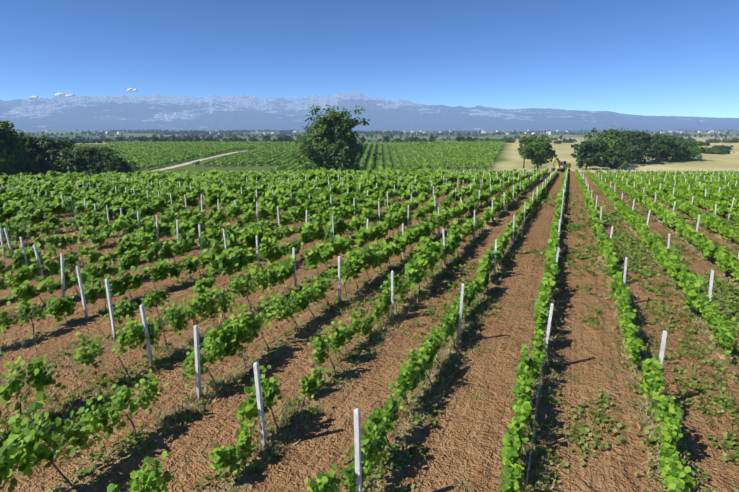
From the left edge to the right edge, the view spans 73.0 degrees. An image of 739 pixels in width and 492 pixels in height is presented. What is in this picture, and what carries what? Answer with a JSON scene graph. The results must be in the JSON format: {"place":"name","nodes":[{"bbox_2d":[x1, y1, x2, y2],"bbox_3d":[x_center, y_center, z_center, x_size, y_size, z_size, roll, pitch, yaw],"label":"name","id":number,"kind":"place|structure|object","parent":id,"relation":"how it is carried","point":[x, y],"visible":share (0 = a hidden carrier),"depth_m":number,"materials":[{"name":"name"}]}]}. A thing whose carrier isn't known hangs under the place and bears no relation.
{"place":"outdoors","nodes":[
{"label":"outdoors","id":0,"kind":"place"},
{"bbox_2d":[54,93,74,96],"bbox_3d":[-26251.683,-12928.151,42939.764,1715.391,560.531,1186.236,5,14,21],"label":"cloud","id":1,"kind":"structure","parent":0,"point":[63,95],"depth_m":42680.11,"materials":[{"name":"white"}]},
{"bbox_2d":[126,88,138,92],"bbox_3d":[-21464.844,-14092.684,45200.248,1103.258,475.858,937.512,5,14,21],"label":"cloud","id":2,"kind":"structure","parent":0,"point":[131,90],"depth_m":44992.51,"materials":[{"name":"white"}]},
{"bbox_2d":[148,150,247,171],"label":"farm track","id":3,"kind":"structure","parent":0,"point":[195,161],"depth_m":188.69,"materials":[{"name":"beige soil"}]},
{"bbox_2d":[0,131,738,491],"bbox_3d":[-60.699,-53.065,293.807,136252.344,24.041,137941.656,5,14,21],"label":"ground","id":4,"kind":"structure","parent":0,"point":[460,441],"depth_m":12.11,"materials":[{"name":"soil"}]},
{"bbox_2d":[0,120,39,176],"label":"tree","id":5,"kind":"object","parent":4,"relation":"on","point":[12,155],"visible":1,"depth_m":91.45,"materials":[{"name":"green plant"}]},
{"bbox_2d":[14,135,61,175],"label":"dark tree","id":6,"kind":"object","parent":4,"relation":"on","point":[33,150],"visible":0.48,"depth_m":99.52,"materials":[{"name":"green plant"}]},
{"bbox_2d":[37,137,75,169],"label":"dark tree","id":7,"kind":"object","parent":4,"relation":"on","point":[64,143],"visible":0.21,"depth_m":103.68,"materials":[{"name":"green plant"}]},
{"bbox_2d":[44,143,133,175],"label":"bush","id":8,"kind":"object","parent":4,"relation":"on","point":[80,159],"visible":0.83,"depth_m":96.09,"materials":[{"name":"green plant"}]},
{"bbox_2d":[99,155,142,172],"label":"bush","id":9,"kind":"object","parent":4,"relation":"on","point":[117,169],"visible":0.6,"depth_m":99.34,"materials":[{"name":"green plant"}]},
{"bbox_2d":[32,135,488,142],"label":"hedgerow","id":10,"kind":"object","parent":4,"relation":"on","point":[286,138],"visible":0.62,"depth_m":449.05,"materials":[{"name":"green plant"}]},
{"bbox_2d":[107,141,503,170],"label":"vineyard posts","id":11,"kind":"object","parent":4,"relation":"on","point":[295,155],"visible":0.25,"depth_m":207.57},
{"bbox_2d":[107,141,504,170],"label":"vineyard vines","id":12,"kind":"object","parent":4,"relation":"on","point":[263,152],"visible":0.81,"depth_m":211.97,"materials":[{"name":"green plant"}]},
{"bbox_2d":[292,104,381,170],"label":"tall tree","id":13,"kind":"object","parent":4,"relation":"on","point":[328,143],"visible":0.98,"depth_m":113.89,"materials":[{"name":"green plant"}]},
{"bbox_2d":[0,186,737,491],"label":"trellis wires","id":14,"kind":"object","parent":4,"relation":"on","point":[318,301],"visible":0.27,"depth_m":16.38,"materials":[{"name":"grey metal"}]},
{"bbox_2d":[0,166,738,491],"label":"vineyard posts","id":15,"kind":"object","parent":4,"relation":"on","point":[357,443],"visible":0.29,"depth_m":17.19,"materials":[{"name":"white paint"}]},
{"bbox_2d":[0,189,738,491],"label":"ground weeds","id":16,"kind":"object","parent":4,"relation":"on","point":[727,290],"visible":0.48,"depth_m":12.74,"materials":[{"name":"green plant"}]},
{"bbox_2d":[0,201,738,491],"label":"dry grass tufts","id":17,"kind":"object","parent":4,"relation":"on","point":[299,419],"visible":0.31,"depth_m":12.78,"materials":[{"name":"beige plant"}]},
{"bbox_2d":[0,166,738,491],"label":"vine","id":18,"kind":"object","parent":4,"relation":"on","point":[671,467],"depth_m":19.81,"materials":[{"name":"green plant"}]},
{"bbox_2d":[18,129,738,142],"bbox_3d":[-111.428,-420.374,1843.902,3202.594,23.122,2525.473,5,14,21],"label":"plain trees","id":19,"kind":"object","parent":4,"relation":"on","point":[194,133],"visible":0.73,"depth_m":1340.62,"materials":[{"name":"green plant"}]},
{"bbox_2d":[37,130,720,134],"bbox_3d":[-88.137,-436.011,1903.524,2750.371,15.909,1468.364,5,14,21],"label":"village houses","id":20,"kind":"structure","parent":4,"relation":"on","point":[422,131],"depth_m":1687.44,"materials":[{"name":"white"}]},
{"bbox_2d":[485,139,508,142],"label":"tree row","id":21,"kind":"object","parent":4,"relation":"on","point":[493,140],"depth_m":398.27,"materials":[{"name":"green plant"}]},
{"bbox_2d":[502,137,515,142],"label":"trees","id":22,"kind":"object","parent":4,"relation":"on","point":[506,139],"depth_m":428.45,"materials":[{"name":"green plant"}]},
{"bbox_2d":[518,137,526,167],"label":"thin tree","id":23,"kind":"object","parent":4,"relation":"on","point":[522,141],"visible":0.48,"depth_m":158.44,"materials":[{"name":"green plant"}]},
{"bbox_2d":[517,133,556,168],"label":"tree","id":24,"kind":"object","parent":4,"relation":"on","point":[538,150],"visible":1,"depth_m":130.38,"materials":[{"name":"green plant"}]},
{"bbox_2d":[551,158,570,171],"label":"excavator","id":25,"kind":"object","parent":4,"relation":"on","point":[562,166],"visible":0.79,"depth_m":120.25,"materials":[{"name":"yellow metal"}]},
{"bbox_2d":[561,137,576,142],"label":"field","id":26,"kind":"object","parent":4,"relation":"on","point":[564,140],"depth_m":460.17,"materials":[{"name":"green plant"}]},
{"bbox_2d":[571,141,603,169],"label":"tree group","id":27,"kind":"object","parent":4,"relation":"on","point":[588,154],"visible":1,"depth_m":151.09,"materials":[{"name":"green plant"}]},
{"bbox_2d":[574,126,631,166],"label":"tree group","id":28,"kind":"object","parent":4,"relation":"on","point":[608,139],"visible":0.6,"depth_m":160.86,"materials":[{"name":"green plant"}]},
{"bbox_2d":[601,148,633,169],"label":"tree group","id":29,"kind":"object","parent":4,"relation":"on","point":[617,159],"visible":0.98,"depth_m":151.64,"materials":[{"name":"green plant"}]},
{"bbox_2d":[619,129,664,163],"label":"tree group","id":30,"kind":"object","parent":4,"relation":"on","point":[643,145],"visible":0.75,"depth_m":172.47,"materials":[{"name":"green plant"}]},
{"bbox_2d":[639,134,686,160],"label":"tree group","id":31,"kind":"object","parent":4,"relation":"on","point":[671,147],"visible":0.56,"depth_m":180.85,"materials":[{"name":"green plant"}]},
{"bbox_2d":[658,139,706,160],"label":"tree group","id":32,"kind":"object","parent":4,"relation":"on","point":[690,149],"visible":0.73,"depth_m":186.42,"materials":[{"name":"green plant"}]},
{"bbox_2d":[705,138,720,142],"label":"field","id":33,"kind":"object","parent":4,"relation":"on","point":[714,140],"depth_m":502.19,"materials":[{"name":"green plant"}]},
{"bbox_2d":[701,148,734,153],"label":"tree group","id":34,"kind":"object","parent":4,"relation":"on","point":[717,151],"visible":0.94,"depth_m":220.36,"materials":[{"name":"green plant"}]},
{"bbox_2d":[712,145,733,149],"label":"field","id":35,"kind":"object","parent":4,"relation":"on","point":[721,146],"depth_m":251.53,"materials":[{"name":"green plant"}]},
{"bbox_2d":[719,139,738,142],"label":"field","id":36,"kind":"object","parent":4,"relation":"on","point":[729,141],"depth_m":365.72,"materials":[{"name":"green plant"}]},
{"bbox_2d":[0,92,738,130],"bbox_3d":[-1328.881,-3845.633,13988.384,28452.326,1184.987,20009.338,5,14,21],"label":"velebit mountains","id":37,"kind":"structure","parent":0,"point":[212,112],"depth_m":8006.84,"materials":[{"name":"stone"}]},
{"bbox_2d":[0,0,738,117],"label":"sky","id":38,"kind":"structure","parent":0,"point":[633,57],"materials":[{"name":"blue"}]}
]}

